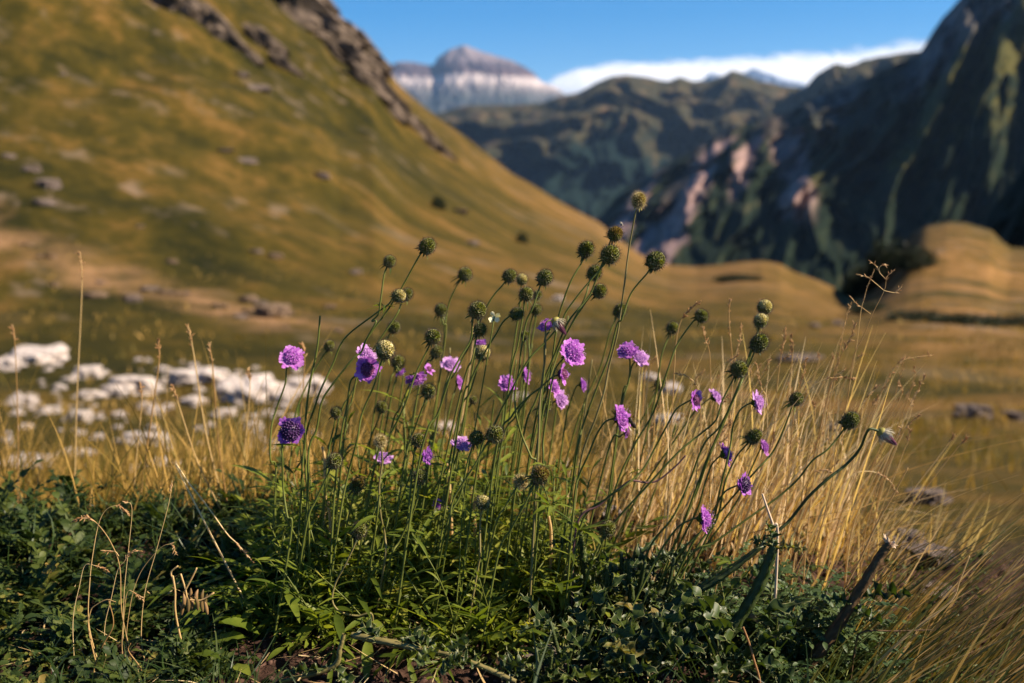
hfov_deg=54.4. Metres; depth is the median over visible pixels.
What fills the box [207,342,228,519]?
grass stalk
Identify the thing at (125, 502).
grass stalk
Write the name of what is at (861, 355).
grass stalk
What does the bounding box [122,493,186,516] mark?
burnet plant
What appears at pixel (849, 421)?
scabious seed stalk
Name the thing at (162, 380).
rock
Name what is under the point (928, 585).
rock
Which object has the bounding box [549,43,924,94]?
cloud
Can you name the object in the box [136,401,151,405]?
rock
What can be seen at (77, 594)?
grass stalk
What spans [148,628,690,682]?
soil crumbs
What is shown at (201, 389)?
rock
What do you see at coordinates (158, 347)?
grass stalk
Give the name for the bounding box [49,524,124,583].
burnet plant
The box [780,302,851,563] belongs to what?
grass stalk
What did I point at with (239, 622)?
broad leaf
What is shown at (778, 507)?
dry grass
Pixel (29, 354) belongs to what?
rock
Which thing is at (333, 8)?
rock outcrop
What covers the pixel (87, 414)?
rock
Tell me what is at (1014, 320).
shrub
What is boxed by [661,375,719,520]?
grass stalk
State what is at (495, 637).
scabious plant
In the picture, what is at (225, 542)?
burnet plant
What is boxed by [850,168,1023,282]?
dark slope
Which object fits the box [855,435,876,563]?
grass stalk
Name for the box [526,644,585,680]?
plant
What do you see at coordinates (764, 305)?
scabious seed stalk
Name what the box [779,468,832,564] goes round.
grass stalk
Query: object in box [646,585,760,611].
vetch plant
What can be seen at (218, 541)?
burnet plant
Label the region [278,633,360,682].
green stem
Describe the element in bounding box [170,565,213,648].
dry bud stalk
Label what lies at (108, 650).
burnet plant
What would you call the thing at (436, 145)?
rock outcrop
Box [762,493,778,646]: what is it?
dry twig
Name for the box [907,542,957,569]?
rock
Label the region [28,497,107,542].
burnet plant
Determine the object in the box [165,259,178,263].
rock
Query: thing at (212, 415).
rock
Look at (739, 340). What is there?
grass stalk
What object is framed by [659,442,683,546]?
grass stalk
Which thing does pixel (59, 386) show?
rock
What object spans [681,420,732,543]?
grass stalk
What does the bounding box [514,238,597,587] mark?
scabious seed stalk
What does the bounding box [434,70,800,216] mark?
green ridge
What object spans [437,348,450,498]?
headless scabious
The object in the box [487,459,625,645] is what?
scabious plant
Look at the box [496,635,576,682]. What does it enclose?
thistle plant
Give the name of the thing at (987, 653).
sedge
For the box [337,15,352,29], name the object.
rock outcrop
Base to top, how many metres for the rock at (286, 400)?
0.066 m
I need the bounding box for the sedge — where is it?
[795,495,1023,682]
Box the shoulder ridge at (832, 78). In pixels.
[759,51,919,121]
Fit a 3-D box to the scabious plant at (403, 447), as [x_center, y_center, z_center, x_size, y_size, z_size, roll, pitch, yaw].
[-0.121,0.169,1.087,0.233,0.254,0.337,9,13,43]
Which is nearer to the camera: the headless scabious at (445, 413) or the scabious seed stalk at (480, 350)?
the scabious seed stalk at (480, 350)
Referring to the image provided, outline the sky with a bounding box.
[332,0,957,84]
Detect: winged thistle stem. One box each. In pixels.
[549,531,615,597]
[595,564,611,617]
[624,558,635,616]
[643,544,762,629]
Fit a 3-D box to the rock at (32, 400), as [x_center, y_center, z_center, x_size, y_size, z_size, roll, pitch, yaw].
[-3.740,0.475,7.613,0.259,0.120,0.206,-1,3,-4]
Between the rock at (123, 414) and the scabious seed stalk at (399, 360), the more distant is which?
the rock at (123, 414)
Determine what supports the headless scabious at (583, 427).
on the terrain at (142, 112)
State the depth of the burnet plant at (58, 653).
0.86 m
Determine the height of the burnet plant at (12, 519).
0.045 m
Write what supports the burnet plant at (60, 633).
on the terrain at (142, 112)
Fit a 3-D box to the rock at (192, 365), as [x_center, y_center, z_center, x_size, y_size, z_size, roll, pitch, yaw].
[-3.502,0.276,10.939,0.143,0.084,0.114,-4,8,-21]
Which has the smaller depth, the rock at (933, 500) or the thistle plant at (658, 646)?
the thistle plant at (658, 646)
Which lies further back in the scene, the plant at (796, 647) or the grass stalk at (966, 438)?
the grass stalk at (966, 438)
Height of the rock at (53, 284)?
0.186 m
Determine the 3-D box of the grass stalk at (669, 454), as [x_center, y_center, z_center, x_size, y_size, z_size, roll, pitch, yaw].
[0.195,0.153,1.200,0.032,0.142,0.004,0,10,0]
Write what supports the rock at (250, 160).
on the terrain at (142, 112)
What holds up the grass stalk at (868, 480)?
on the terrain at (142, 112)
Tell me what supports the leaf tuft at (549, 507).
attached to the scabious flower at (571, 351)
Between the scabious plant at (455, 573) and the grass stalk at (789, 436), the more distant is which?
the grass stalk at (789, 436)
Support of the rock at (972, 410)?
on the terrain at (142, 112)
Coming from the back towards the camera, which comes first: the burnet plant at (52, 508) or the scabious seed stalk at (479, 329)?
the burnet plant at (52, 508)
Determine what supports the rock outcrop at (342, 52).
on the terrain at (142, 112)
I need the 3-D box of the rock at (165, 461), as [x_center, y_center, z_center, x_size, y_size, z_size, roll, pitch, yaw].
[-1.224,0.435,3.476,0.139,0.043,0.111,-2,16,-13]
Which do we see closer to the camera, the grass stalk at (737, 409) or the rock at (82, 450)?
the grass stalk at (737, 409)
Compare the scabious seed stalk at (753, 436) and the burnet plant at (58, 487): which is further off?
the burnet plant at (58, 487)
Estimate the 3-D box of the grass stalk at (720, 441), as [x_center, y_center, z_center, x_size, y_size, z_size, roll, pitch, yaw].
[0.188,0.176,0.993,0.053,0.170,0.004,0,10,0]
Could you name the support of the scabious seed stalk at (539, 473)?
on the terrain at (142, 112)
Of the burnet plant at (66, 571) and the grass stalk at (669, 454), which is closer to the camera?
the burnet plant at (66, 571)
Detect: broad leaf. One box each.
[187,649,220,658]
[205,631,248,644]
[219,617,258,633]
[233,663,250,675]
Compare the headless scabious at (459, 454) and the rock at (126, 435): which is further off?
the rock at (126, 435)
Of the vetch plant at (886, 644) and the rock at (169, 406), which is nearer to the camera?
the vetch plant at (886, 644)
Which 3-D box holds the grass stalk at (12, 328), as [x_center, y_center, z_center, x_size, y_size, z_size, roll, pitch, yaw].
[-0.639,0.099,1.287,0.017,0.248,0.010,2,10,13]
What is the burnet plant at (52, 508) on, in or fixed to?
on the terrain at (142, 112)
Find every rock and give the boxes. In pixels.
[0,357,28,369]
[0,367,15,370]
[1,153,16,158]
[1,344,69,364]
[1,436,13,441]
[2,396,40,405]
[3,452,52,468]
[8,410,25,414]
[18,423,33,428]
[19,243,33,245]
[21,165,41,172]
[28,407,37,410]
[33,198,56,206]
[34,178,61,188]
[35,254,57,257]
[38,406,61,413]
[49,282,60,287]
[50,383,67,389]
[55,447,99,456]
[61,377,75,381]
[61,409,94,422]
[71,365,105,378]
[71,390,109,399]
[82,291,108,298]
[92,433,103,438]
[94,416,105,419]
[101,375,162,396]
[111,411,127,417]
[112,425,122,428]
[114,431,169,445]
[122,293,140,298]
[124,297,141,301]
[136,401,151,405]
[140,286,159,290]
[144,424,156,428]
[145,406,165,414]
[148,457,180,466]
[155,365,171,370]
[156,289,173,293]
[157,378,167,383]
[163,403,174,408]
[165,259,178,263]
[167,366,239,385]
[171,292,182,294]
[180,395,208,404]
[187,363,199,366]
[194,387,206,392]
[208,413,221,417]
[211,303,228,307]
[212,408,237,416]
[215,373,293,401]
[216,148,234,152]
[233,72,249,77]
[233,314,249,318]
[237,157,258,163]
[239,295,259,302]
[241,309,254,312]
[244,420,263,429]
[245,84,272,92]
[249,249,263,253]
[252,300,267,304]
[254,303,294,317]
[255,399,268,403]
[267,253,283,258]
[267,389,298,400]
[272,411,283,415]
[278,403,290,407]
[280,397,294,403]
[287,375,331,394]
[292,368,302,372]
[314,172,329,179]
[323,304,336,308]
[331,328,343,332]
[350,269,362,273]
[434,421,456,434]
[452,209,467,214]
[466,240,480,244]
[552,295,562,299]
[601,504,621,517]
[641,373,659,381]
[653,414,682,423]
[662,382,682,392]
[775,353,824,362]
[809,323,820,327]
[818,422,840,431]
[832,320,843,325]
[883,528,926,550]
[905,487,953,504]
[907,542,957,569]
[916,580,955,599]
[952,403,993,418]
[1002,410,1023,420]
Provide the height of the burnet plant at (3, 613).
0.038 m
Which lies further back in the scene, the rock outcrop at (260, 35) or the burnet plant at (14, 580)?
the rock outcrop at (260, 35)
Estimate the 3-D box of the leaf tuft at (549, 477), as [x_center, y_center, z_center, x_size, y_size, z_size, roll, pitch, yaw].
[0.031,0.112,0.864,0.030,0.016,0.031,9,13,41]
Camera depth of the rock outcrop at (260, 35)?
60.87 m
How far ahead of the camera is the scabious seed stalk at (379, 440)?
0.87 m
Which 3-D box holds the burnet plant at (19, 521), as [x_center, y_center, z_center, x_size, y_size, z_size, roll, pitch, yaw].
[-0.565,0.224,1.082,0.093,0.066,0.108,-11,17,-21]
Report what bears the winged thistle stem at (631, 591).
attached to the thistle plant at (640, 551)
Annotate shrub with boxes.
[431,195,446,209]
[516,231,528,243]
[710,273,766,282]
[836,264,881,299]
[846,299,887,314]
[855,236,905,285]
[883,307,950,322]
[889,244,940,270]
[929,311,1010,327]
[987,312,1023,326]
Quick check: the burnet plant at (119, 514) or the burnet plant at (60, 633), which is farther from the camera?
the burnet plant at (119, 514)
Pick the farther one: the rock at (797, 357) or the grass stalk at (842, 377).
the rock at (797, 357)
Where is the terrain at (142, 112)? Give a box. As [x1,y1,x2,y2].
[0,0,1023,682]
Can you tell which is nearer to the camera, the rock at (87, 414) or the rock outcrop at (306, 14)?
the rock at (87, 414)
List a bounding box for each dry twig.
[742,627,760,682]
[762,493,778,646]
[849,629,931,679]
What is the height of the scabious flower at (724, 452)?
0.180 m
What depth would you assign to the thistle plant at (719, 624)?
0.81 m
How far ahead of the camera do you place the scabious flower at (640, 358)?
0.94 m
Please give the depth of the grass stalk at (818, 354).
1.18 m
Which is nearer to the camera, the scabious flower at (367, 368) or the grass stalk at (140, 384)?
the scabious flower at (367, 368)
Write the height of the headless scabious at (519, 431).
0.225 m
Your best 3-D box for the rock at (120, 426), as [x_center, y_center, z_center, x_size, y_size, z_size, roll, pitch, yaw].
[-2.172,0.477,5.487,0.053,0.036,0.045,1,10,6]
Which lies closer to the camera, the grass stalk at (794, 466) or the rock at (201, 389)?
the grass stalk at (794, 466)
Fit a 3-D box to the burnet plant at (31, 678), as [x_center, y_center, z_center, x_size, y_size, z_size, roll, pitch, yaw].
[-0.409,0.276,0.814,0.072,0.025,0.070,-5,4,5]
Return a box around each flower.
[269,345,304,577]
[271,416,304,649]
[327,356,381,628]
[332,343,377,551]
[355,451,393,538]
[372,366,405,501]
[380,371,426,492]
[396,363,434,541]
[400,445,433,576]
[414,356,460,520]
[424,436,471,599]
[428,375,462,510]
[428,498,447,554]
[439,338,486,572]
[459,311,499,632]
[473,363,570,629]
[481,374,517,525]
[483,379,560,574]
[502,368,530,537]
[512,389,568,547]
[526,318,552,620]
[528,317,566,624]
[530,338,585,621]
[548,378,586,548]
[562,405,631,646]
[564,389,702,639]
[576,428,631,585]
[600,340,639,565]
[601,347,649,577]
[608,388,722,552]
[620,505,715,628]
[657,443,734,590]
[661,472,752,608]
[667,389,766,602]
[675,439,770,585]
[697,427,895,585]
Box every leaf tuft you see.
[367,303,402,313]
[518,490,579,519]
[526,460,558,484]
[553,509,617,544]
[709,555,731,575]
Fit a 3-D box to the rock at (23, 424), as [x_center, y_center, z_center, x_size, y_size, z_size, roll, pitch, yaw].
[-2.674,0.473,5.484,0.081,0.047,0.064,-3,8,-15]
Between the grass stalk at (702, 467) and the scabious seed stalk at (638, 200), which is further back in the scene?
the grass stalk at (702, 467)
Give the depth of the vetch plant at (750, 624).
0.85 m
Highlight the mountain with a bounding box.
[590,0,1023,291]
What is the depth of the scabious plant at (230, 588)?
0.96 m
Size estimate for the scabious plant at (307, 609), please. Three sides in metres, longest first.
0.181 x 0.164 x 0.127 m
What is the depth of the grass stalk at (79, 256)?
1.27 m
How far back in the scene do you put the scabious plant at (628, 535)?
1.02 m
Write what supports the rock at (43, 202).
on the terrain at (142, 112)
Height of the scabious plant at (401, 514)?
0.236 m
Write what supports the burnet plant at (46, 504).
on the terrain at (142, 112)
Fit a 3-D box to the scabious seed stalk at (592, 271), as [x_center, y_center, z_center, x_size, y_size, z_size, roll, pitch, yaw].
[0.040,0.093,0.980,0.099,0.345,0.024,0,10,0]
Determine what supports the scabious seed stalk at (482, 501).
on the terrain at (142, 112)
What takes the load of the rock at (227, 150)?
on the terrain at (142, 112)
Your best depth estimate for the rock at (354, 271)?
23.24 m
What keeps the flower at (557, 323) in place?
on the terrain at (142, 112)
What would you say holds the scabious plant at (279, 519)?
on the terrain at (142, 112)
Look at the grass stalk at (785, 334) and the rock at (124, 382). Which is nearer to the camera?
the grass stalk at (785, 334)
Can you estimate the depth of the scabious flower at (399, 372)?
1.05 m
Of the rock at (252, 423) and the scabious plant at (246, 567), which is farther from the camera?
the rock at (252, 423)
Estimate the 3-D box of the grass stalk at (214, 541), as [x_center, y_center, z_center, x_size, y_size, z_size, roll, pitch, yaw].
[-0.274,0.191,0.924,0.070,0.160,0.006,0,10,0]
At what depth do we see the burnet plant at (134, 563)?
0.98 m
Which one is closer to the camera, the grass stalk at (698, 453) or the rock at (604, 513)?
the grass stalk at (698, 453)
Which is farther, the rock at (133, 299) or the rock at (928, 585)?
the rock at (133, 299)
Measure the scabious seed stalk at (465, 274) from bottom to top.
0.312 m
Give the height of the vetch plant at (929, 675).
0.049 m
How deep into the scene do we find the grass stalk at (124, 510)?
0.84 m
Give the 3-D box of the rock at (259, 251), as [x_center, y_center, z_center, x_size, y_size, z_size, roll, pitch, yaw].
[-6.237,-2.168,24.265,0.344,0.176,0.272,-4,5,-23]
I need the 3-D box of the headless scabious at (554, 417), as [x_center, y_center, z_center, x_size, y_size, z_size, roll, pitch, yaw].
[0.041,0.102,1.082,0.039,0.262,0.002,0,10,0]
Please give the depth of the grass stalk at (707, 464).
1.10 m
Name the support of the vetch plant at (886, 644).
on the terrain at (142, 112)
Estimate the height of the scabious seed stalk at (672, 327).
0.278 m
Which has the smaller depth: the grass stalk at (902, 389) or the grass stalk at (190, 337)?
the grass stalk at (902, 389)
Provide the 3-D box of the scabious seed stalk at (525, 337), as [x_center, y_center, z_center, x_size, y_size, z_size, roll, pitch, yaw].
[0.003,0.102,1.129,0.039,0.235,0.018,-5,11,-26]
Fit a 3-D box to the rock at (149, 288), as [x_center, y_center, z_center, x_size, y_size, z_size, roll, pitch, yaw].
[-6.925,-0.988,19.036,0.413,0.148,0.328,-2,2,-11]
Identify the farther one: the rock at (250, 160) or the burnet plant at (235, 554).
the rock at (250, 160)
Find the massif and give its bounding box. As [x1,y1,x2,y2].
[391,45,564,113]
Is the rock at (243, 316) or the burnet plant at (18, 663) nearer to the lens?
the burnet plant at (18, 663)
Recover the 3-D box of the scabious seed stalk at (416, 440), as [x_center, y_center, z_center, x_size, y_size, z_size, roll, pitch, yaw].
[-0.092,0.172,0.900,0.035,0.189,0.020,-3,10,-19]
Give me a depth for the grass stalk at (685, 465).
1.04 m
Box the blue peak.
[701,68,805,87]
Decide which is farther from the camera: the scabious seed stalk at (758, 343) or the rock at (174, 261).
the rock at (174, 261)
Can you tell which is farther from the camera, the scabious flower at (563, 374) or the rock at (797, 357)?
the rock at (797, 357)
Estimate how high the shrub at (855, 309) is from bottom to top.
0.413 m
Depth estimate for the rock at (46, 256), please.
21.19 m
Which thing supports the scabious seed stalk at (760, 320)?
on the terrain at (142, 112)
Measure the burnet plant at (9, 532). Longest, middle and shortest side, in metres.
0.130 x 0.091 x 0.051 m
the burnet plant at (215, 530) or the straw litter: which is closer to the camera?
the straw litter
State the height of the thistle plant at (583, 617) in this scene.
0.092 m
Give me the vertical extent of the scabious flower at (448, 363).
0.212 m
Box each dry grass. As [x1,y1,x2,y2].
[0,326,664,523]
[532,310,1023,618]
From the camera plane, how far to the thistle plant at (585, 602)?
0.89 m
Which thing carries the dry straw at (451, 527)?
on the terrain at (142, 112)
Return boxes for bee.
[628,416,635,430]
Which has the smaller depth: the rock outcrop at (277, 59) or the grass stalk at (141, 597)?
the grass stalk at (141, 597)
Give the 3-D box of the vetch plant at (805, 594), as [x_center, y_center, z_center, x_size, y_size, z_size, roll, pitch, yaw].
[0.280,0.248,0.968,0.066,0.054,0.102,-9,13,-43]
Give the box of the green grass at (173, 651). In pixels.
[0,442,915,682]
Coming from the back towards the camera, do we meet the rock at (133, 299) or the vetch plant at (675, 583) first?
the rock at (133, 299)
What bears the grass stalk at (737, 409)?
on the terrain at (142, 112)
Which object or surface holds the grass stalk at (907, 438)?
on the terrain at (142, 112)
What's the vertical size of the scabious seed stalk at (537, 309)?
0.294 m
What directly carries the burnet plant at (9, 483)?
on the terrain at (142, 112)
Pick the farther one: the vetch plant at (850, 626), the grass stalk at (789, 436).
the grass stalk at (789, 436)
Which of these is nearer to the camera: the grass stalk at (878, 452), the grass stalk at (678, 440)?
the grass stalk at (678, 440)
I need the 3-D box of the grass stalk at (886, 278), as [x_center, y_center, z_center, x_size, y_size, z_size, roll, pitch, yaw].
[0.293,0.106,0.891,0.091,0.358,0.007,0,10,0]
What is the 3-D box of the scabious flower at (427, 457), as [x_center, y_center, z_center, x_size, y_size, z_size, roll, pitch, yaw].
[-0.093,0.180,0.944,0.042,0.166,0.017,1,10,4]
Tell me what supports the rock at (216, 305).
on the terrain at (142, 112)
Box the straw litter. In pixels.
[6,564,940,682]
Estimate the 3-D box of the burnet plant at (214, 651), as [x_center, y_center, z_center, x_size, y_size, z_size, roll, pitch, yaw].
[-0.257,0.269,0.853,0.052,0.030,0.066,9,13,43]
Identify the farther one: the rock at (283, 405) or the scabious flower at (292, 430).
the rock at (283, 405)
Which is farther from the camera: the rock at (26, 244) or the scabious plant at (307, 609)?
the rock at (26, 244)
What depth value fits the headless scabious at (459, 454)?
1.01 m
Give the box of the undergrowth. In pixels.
[0,502,993,682]
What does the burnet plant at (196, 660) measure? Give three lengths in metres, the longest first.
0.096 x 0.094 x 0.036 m
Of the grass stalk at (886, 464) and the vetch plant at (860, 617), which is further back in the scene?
the grass stalk at (886, 464)
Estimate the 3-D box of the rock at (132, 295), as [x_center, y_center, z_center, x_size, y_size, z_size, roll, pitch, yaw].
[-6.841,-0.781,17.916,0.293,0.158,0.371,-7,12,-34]
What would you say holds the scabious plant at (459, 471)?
on the terrain at (142, 112)
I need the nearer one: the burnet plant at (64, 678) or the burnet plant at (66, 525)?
the burnet plant at (64, 678)
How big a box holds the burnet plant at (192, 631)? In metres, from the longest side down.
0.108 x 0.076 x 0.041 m
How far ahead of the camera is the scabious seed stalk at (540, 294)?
1.10 m
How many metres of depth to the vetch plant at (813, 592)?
0.87 m
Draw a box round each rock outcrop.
[149,0,204,17]
[193,0,238,36]
[207,24,265,67]
[242,22,289,59]
[267,50,303,77]
[274,0,338,33]
[313,15,366,51]
[316,30,386,79]
[324,0,340,21]
[335,57,416,125]
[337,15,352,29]
[349,25,381,54]
[367,49,392,79]
[407,114,444,145]
[423,136,457,161]
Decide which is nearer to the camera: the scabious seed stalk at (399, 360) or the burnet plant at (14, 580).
the burnet plant at (14, 580)
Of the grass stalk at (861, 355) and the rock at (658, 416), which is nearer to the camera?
the grass stalk at (861, 355)
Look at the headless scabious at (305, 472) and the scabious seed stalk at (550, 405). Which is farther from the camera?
the scabious seed stalk at (550, 405)
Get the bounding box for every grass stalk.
[9,324,18,503]
[71,515,133,666]
[72,563,108,665]
[74,251,84,475]
[88,504,129,656]
[88,599,115,659]
[94,601,113,670]
[104,549,142,654]
[122,501,131,653]
[122,590,143,668]
[126,542,176,666]
[128,643,143,676]
[133,381,145,499]
[141,337,160,491]
[141,482,172,661]
[170,384,225,519]
[175,463,258,626]
[185,323,223,508]
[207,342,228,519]
[238,366,252,508]
[295,342,307,495]
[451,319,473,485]
[595,366,609,523]
[597,422,637,521]
[613,431,661,518]
[618,460,663,556]
[622,436,665,549]
[627,410,638,504]
[631,434,679,556]
[633,368,704,528]
[635,404,661,513]
[637,356,656,451]
[638,361,647,522]
[638,426,652,511]
[649,372,660,521]
[659,414,687,523]
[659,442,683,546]
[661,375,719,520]
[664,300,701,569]
[668,414,702,527]
[669,418,731,563]
[673,435,729,575]
[674,352,738,549]
[674,371,700,578]
[677,396,734,546]
[680,358,771,547]
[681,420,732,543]
[693,354,792,581]
[695,380,738,556]
[699,365,751,498]
[700,326,710,567]
[702,359,733,504]
[703,364,761,479]
[706,426,727,571]
[710,392,730,570]
[711,368,729,504]
[715,376,855,591]
[724,323,742,554]
[726,298,732,553]
[731,431,775,577]
[734,389,791,482]
[752,390,795,538]
[754,362,767,553]
[758,353,834,529]
[763,351,819,516]
[763,388,808,521]
[767,437,801,548]
[770,326,786,573]
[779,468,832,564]
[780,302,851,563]
[780,357,807,589]
[781,431,823,531]
[785,334,794,536]
[786,320,857,581]
[786,353,864,528]
[786,457,842,575]
[787,437,831,583]
[788,271,873,582]
[788,413,801,467]
[790,384,880,590]
[793,260,901,610]
[795,400,816,587]
[802,368,845,593]
[804,471,897,582]
[814,351,933,563]
[815,408,842,537]
[825,380,903,585]
[828,432,955,578]
[833,374,925,564]
[836,436,969,581]
[841,468,907,602]
[842,454,879,552]
[844,381,915,559]
[844,395,879,582]
[844,425,903,586]
[854,428,912,586]
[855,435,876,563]
[858,414,920,603]
[865,361,904,555]
[866,365,916,568]
[866,394,913,560]
[875,556,969,674]
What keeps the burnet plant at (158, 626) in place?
on the terrain at (142, 112)
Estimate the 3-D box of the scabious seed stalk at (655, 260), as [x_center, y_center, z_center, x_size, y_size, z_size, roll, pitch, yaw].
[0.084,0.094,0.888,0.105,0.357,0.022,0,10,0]
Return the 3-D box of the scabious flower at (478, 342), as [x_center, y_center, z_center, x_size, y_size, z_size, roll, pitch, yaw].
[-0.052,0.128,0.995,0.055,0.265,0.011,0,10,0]
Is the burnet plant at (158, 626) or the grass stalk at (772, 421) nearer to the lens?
the burnet plant at (158, 626)
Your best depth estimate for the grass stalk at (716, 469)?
1.00 m
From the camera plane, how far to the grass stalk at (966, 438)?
1.04 m
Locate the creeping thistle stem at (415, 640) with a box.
[351,613,528,682]
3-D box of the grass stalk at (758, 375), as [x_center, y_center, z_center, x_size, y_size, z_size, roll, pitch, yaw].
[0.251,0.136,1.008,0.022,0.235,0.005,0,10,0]
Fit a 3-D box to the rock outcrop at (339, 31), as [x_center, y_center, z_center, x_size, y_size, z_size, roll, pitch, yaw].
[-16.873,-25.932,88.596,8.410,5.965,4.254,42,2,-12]
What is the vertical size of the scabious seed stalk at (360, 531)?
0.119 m
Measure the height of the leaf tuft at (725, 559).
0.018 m
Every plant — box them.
[0,459,60,540]
[0,488,49,522]
[0,491,117,601]
[0,493,98,565]
[0,497,89,538]
[0,508,33,575]
[0,509,38,549]
[0,531,72,602]
[0,535,124,623]
[0,554,46,580]
[0,584,61,630]
[0,591,58,624]
[0,603,54,660]
[0,654,37,682]
[0,664,53,682]
[0,670,103,682]
[2,636,81,671]
[3,567,31,592]
[12,590,147,672]
[16,600,107,668]
[24,567,198,682]
[28,469,120,517]
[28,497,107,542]
[29,591,79,616]
[31,561,93,602]
[33,499,83,533]
[45,490,106,518]
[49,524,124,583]
[52,591,167,633]
[61,534,183,637]
[65,510,142,530]
[67,635,187,682]
[74,495,158,550]
[74,628,132,658]
[83,587,209,650]
[85,623,140,647]
[95,586,173,622]
[97,485,179,533]
[97,488,222,536]
[115,622,242,682]
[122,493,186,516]
[139,630,238,682]
[140,517,230,576]
[141,433,451,617]
[141,545,219,600]
[143,598,243,680]
[144,515,226,585]
[144,625,187,667]
[146,509,192,539]
[146,536,240,574]
[147,461,380,635]
[149,635,260,680]
[153,626,209,653]
[165,494,352,613]
[165,506,209,536]
[171,479,375,623]
[176,499,214,526]
[179,446,290,526]
[179,520,345,655]
[180,631,240,678]
[182,460,303,516]
[185,531,241,574]
[187,503,237,536]
[197,462,466,646]
[199,506,267,555]
[203,438,371,588]
[205,511,297,589]
[207,545,270,611]
[215,443,457,681]
[215,472,427,638]
[216,404,484,597]
[226,493,284,537]
[228,531,439,682]
[229,482,415,623]
[252,468,507,640]
[260,448,503,650]
[275,434,521,614]
[276,381,546,578]
[292,554,479,682]
[309,456,526,632]
[334,468,564,644]
[362,391,542,537]
[364,388,593,551]
[364,460,529,598]
[372,535,547,682]
[408,419,631,597]
[408,458,616,653]
[410,555,561,674]
[415,483,618,609]
[417,477,619,604]
[432,498,648,646]
[442,500,575,673]
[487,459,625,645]
[493,574,629,682]
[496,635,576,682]
[501,517,618,614]
[502,468,679,577]
[504,550,671,652]
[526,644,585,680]
[556,590,681,682]
[561,537,674,637]
[584,541,732,620]
[603,577,738,677]
[615,564,810,660]
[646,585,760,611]
[647,540,803,620]
[651,545,731,607]
[662,574,797,615]
[675,575,810,682]
[679,539,888,679]
[686,557,850,657]
[691,577,824,681]
[695,610,799,674]
[719,590,791,679]
[730,649,847,682]
[731,592,907,665]
[732,591,864,682]
[733,596,837,680]
[739,555,835,612]
[748,561,844,641]
[755,596,879,678]
[756,647,913,682]
[758,648,871,681]
[762,563,908,666]
[779,638,941,682]
[794,596,890,682]
[810,647,890,681]
[820,605,985,681]
[829,651,984,682]
[831,584,891,661]
[847,662,896,682]
[869,634,894,659]
[870,623,995,682]
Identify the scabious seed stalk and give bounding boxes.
[281,338,335,518]
[289,288,407,637]
[289,450,343,634]
[294,235,437,619]
[297,253,396,631]
[315,286,414,552]
[317,405,342,582]
[324,337,396,631]
[331,520,373,625]
[336,476,364,592]
[350,327,442,602]
[350,399,388,519]
[361,319,401,505]
[367,353,405,496]
[373,433,388,617]
[378,469,428,607]
[381,382,436,620]
[392,299,488,638]
[395,345,443,498]
[396,431,426,632]
[410,268,518,582]
[412,321,488,602]
[423,343,492,611]
[424,301,448,469]
[427,265,473,469]
[427,430,484,626]
[428,306,524,618]
[432,423,505,632]
[444,395,477,497]
[456,243,621,623]
[464,494,491,648]
[474,474,530,630]
[479,464,550,659]
[483,272,528,538]
[484,285,535,585]
[501,224,625,594]
[501,289,542,500]
[504,302,543,560]
[504,329,531,530]
[507,282,608,602]
[509,262,603,570]
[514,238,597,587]
[514,267,554,624]
[520,397,554,572]
[548,301,628,525]
[550,249,667,613]
[558,190,648,622]
[573,357,750,618]
[576,519,619,623]
[591,307,709,581]
[609,378,665,520]
[615,320,681,557]
[635,331,771,591]
[653,390,805,589]
[656,409,862,608]
[657,312,769,589]
[660,297,774,574]
[685,426,764,579]
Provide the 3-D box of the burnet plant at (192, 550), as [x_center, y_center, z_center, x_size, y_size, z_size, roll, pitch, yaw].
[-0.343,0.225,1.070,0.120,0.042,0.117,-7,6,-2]
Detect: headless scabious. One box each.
[304,316,320,618]
[383,373,404,506]
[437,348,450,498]
[446,386,470,537]
[480,400,494,509]
[492,360,516,544]
[503,344,532,513]
[543,316,568,494]
[560,404,584,524]
[568,360,592,517]
[571,455,685,618]
[635,424,676,549]
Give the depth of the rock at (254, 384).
7.46 m
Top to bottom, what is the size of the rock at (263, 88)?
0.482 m
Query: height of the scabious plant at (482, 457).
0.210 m
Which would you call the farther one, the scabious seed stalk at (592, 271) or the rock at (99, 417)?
the rock at (99, 417)
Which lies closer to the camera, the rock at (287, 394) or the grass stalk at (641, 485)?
the grass stalk at (641, 485)
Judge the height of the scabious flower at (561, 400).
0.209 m
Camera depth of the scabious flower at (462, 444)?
0.95 m
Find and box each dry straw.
[321,447,326,538]
[327,501,331,542]
[446,463,453,555]
[471,491,476,555]
[547,516,552,606]
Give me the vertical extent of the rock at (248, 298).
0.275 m
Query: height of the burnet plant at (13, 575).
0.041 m
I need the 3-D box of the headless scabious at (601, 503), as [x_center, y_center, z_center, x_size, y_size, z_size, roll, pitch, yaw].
[0.103,0.187,0.894,0.101,0.175,0.002,0,10,0]
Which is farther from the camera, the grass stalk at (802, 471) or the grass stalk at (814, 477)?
the grass stalk at (802, 471)
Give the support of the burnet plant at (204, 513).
on the terrain at (142, 112)
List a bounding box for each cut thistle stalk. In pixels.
[706,521,806,658]
[789,533,912,682]
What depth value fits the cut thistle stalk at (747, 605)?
0.82 m
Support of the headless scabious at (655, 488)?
on the terrain at (142, 112)
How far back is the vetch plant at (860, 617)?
0.95 m
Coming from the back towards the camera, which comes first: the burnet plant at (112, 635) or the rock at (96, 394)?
the rock at (96, 394)
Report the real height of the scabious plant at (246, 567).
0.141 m
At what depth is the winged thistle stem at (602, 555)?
0.91 m
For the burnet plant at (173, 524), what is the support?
on the terrain at (142, 112)

